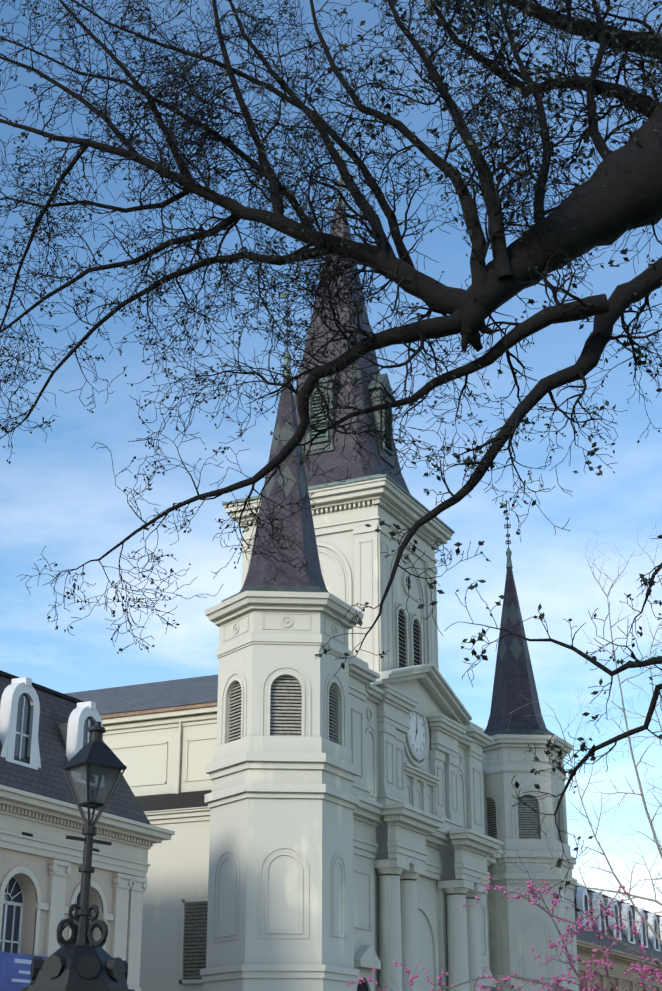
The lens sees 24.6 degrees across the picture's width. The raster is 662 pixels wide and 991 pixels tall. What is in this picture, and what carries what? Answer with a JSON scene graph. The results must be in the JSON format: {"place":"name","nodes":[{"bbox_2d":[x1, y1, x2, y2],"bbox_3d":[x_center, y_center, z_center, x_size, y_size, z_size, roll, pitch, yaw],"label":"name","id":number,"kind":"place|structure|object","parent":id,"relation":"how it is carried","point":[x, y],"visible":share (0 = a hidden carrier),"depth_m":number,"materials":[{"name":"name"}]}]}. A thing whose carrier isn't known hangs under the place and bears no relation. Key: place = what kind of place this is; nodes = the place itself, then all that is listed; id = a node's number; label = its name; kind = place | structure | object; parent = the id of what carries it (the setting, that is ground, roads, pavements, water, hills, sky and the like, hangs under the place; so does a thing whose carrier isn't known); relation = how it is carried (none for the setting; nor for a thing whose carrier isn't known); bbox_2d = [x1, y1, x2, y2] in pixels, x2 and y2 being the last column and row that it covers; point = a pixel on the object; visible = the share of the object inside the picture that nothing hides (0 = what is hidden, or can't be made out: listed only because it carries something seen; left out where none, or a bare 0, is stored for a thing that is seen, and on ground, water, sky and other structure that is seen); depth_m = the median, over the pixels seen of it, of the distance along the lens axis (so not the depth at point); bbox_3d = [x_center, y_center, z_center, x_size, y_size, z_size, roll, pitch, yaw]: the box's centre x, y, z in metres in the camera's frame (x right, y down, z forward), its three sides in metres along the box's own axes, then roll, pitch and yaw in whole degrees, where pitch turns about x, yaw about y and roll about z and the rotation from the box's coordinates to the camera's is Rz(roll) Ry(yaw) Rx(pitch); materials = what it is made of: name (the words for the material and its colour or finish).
{"place":"outdoors","nodes":[
{"label":"outdoors","id":0,"kind":"place"},
{"bbox_2d":[0,848,136,955],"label":"cabildo wall","id":1,"kind":"structure","parent":0,"point":[37,865],"depth_m":37.72,"materials":[{"name":"beige paint"}]},
{"bbox_2d":[0,951,46,990],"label":"banner","id":2,"kind":"object","parent":1,"relation":"attached to","point":[9,969],"visible":0.5,"depth_m":36.09,"materials":[{"name":"blue fabric"}]},
{"bbox_2d":[11,958,31,982],"bbox_3d":[-7.199,11.566,36.815,0.015,0.530,1.750,-10,-23,24],"label":"banner lettering","id":3,"kind":"object","parent":2,"relation":"attached to","point":[21,961],"visible":0.38,"depth_m":36.40},
{"bbox_2d":[0,670,98,952],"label":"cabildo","id":4,"kind":"structure","parent":1,"relation":"attached to","point":[12,880],"depth_m":38.46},
{"bbox_2d":[0,677,102,953],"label":"white cabildo frames","id":5,"kind":"structure","parent":1,"relation":"attached to","point":[15,689],"depth_m":38.76,"materials":[{"name":"white wood"}]},
{"bbox_2d":[0,675,150,824],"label":"mansard roof","id":6,"kind":"structure","parent":1,"relation":"on","point":[48,779],"depth_m":40.10,"materials":[{"name":"grey tile"}]},
{"bbox_2d":[0,700,67,744],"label":"cabildo dormer cheeks","id":7,"kind":"object","parent":6,"relation":"on","point":[63,727],"visible":0.05,"depth_m":41.04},
{"bbox_2d":[0,784,174,990],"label":"cabildo trim","id":8,"kind":"structure","parent":1,"relation":"attached to","point":[49,824],"depth_m":39.07,"materials":[{"name":"beige paint"}]},
{"bbox_2d":[0,0,661,915],"label":"sky","id":9,"kind":"structure","parent":0,"point":[60,495],"materials":[{"name":"blue"}]},
{"bbox_2d":[574,898,659,937],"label":"presbytere dormer cheeks","id":10,"kind":"object","parent":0,"point":[575,905],"depth_m":87.39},
{"bbox_2d":[578,970,660,990],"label":"presbytere wall","id":11,"kind":"structure","parent":0,"point":[613,981],"depth_m":81.74,"materials":[{"name":"white paint"}]},
{"bbox_2d":[574,886,661,961],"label":"mansard roof","id":12,"kind":"structure","parent":11,"relation":"on","point":[585,936],"depth_m":84.74,"materials":[{"name":"grey"}]},
{"bbox_2d":[576,886,661,951],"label":"dormers","id":13,"kind":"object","parent":12,"relation":"attached to","point":[582,892],"depth_m":85.89,"materials":[{"name":"white paint"}]},
{"bbox_2d":[576,885,661,978],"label":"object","id":14,"kind":"structure","parent":12,"relation":"on","point":[616,921],"depth_m":87.53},
{"bbox_2d":[576,939,661,990],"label":"presbytery trim","id":15,"kind":"structure","parent":11,"relation":"attached to","point":[621,962],"depth_m":81.93,"materials":[{"name":"beige paint"}]},
{"label":"pavement","id":16,"kind":"structure","parent":0,"visible":0},
{"bbox_2d":[21,721,134,990],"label":"street lamp","id":17,"kind":"object","parent":16,"relation":"on","point":[81,959],"visible":0.94,"depth_m":11.95,"materials":[{"name":"black metal"}]},
{"bbox_2d":[69,764,118,805],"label":"lamp glass panes","id":18,"kind":"object","parent":17,"relation":"in","point":[101,779],"visible":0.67,"depth_m":12.41,"materials":[{"name":"clear glass"}]},
{"bbox_2d":[183,392,538,990],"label":"louvered shutters","id":19,"kind":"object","parent":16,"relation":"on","point":[362,986],"depth_m":49.73,"materials":[{"name":"black wood"}]},
{"bbox_2d":[200,477,578,990],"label":"church","id":20,"kind":"structure","parent":16,"relation":"on","point":[360,849],"depth_m":55.31,"materials":[{"name":"white paint"}]},
{"bbox_2d":[293,363,394,467],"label":"spire dormers","id":21,"kind":"object","parent":20,"relation":"on","point":[381,378],"visible":0.19,"depth_m":65.61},
{"bbox_2d":[311,391,390,451],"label":"louvers","id":22,"kind":"object","parent":21,"relation":"in","point":[325,420],"visible":0.15,"depth_m":65.25,"materials":[{"name":"black wood"}]},
{"bbox_2d":[222,146,512,568],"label":"roof trim","id":23,"kind":"structure","parent":20,"relation":"on","point":[508,550],"depth_m":62.49,"materials":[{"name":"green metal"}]},
{"bbox_2d":[183,677,561,978],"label":"cathedral louvers","id":24,"kind":"object","parent":20,"relation":"in","point":[197,933],"visible":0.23,"depth_m":49.10,"materials":[{"name":"grey wood"}]},
{"bbox_2d":[222,585,554,735],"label":"dark cathedral bands","id":25,"kind":"object","parent":20,"relation":"on","point":[320,589],"visible":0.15,"depth_m":49.71,"materials":[{"name":"metal"}]},
{"bbox_2d":[240,202,547,732],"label":"cathedral spires","id":26,"kind":"object","parent":20,"relation":"on","point":[514,686],"visible":0.6,"depth_m":64.41,"materials":[{"name":"grey tile"}]},
{"bbox_2d":[283,292,510,547],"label":"cathedral finials","id":27,"kind":"object","parent":26,"relation":"on","point":[506,518],"visible":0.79,"depth_m":65.28,"materials":[{"name":"metal"}]},
{"bbox_2d":[398,610,420,667],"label":"louvers","id":28,"kind":"object","parent":20,"relation":"attached to","point":[405,641],"visible":0.08,"depth_m":62.03,"materials":[{"name":"grey wood"}]},
{"bbox_2d":[409,712,424,754],"bbox_3d":[3.333,9.459,60.843,0.210,1.910,1.910,-10,-23,24],"label":"clock face","id":29,"kind":"object","parent":20,"relation":"attached to","point":[416,721],"visible":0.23,"depth_m":60.83},
{"bbox_2d":[408,713,424,751],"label":"clock markings","id":30,"kind":"object","parent":29,"relation":"attached to","point":[416,734],"visible":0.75,"depth_m":60.72,"materials":[{"name":"black"}]},
{"label":"ground","id":31,"kind":"structure","parent":0,"visible":0},
{"bbox_2d":[102,706,216,990],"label":"nave walls","id":32,"kind":"structure","parent":31,"relation":"on","point":[168,752],"depth_m":50.86,"materials":[{"name":"beige paint"}]},
{"bbox_2d":[64,675,217,714],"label":"roof","id":33,"kind":"structure","parent":32,"relation":"on","point":[186,691],"depth_m":60.74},
{"bbox_2d":[100,701,216,718],"bbox_3d":[-27.586,11.522,64.540,56.000,0.160,0.500,-10,-23,24],"label":"gutter","id":34,"kind":"object","parent":32,"relation":"on","point":[159,710],"depth_m":54.76,"materials":[{"name":"metal"}]},
{"bbox_2d":[135,790,211,812],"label":"lower roof","id":35,"kind":"structure","parent":32,"relation":"on","point":[180,800],"depth_m":52.47,"materials":[{"name":"grey"}]},
{"bbox_2d":[505,519,661,990],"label":"pale tree","id":36,"kind":"object","parent":31,"relation":"on","point":[655,841],"visible":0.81,"depth_m":23.89,"materials":[{"name":"beige plant"}]},
{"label":"square lawn","id":37,"kind":"structure","parent":0,"visible":0},
{"bbox_2d":[0,0,661,911],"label":"oak tree","id":38,"kind":"object","parent":37,"relation":"on","point":[628,198],"visible":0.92,"depth_m":8.29,"materials":[{"name":"black plant"}]},
{"bbox_2d":[360,840,661,990],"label":"redbud tree","id":39,"kind":"object","parent":37,"relation":"on","point":[642,953],"visible":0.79,"depth_m":19.91,"materials":[{"name":"pink plant"}]},
{"bbox_2d":[347,876,661,990],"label":"redbud blossoms","id":40,"kind":"object","parent":39,"relation":"attached to","point":[579,922],"visible":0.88,"depth_m":19.90,"materials":[{"name":"pink plant"}]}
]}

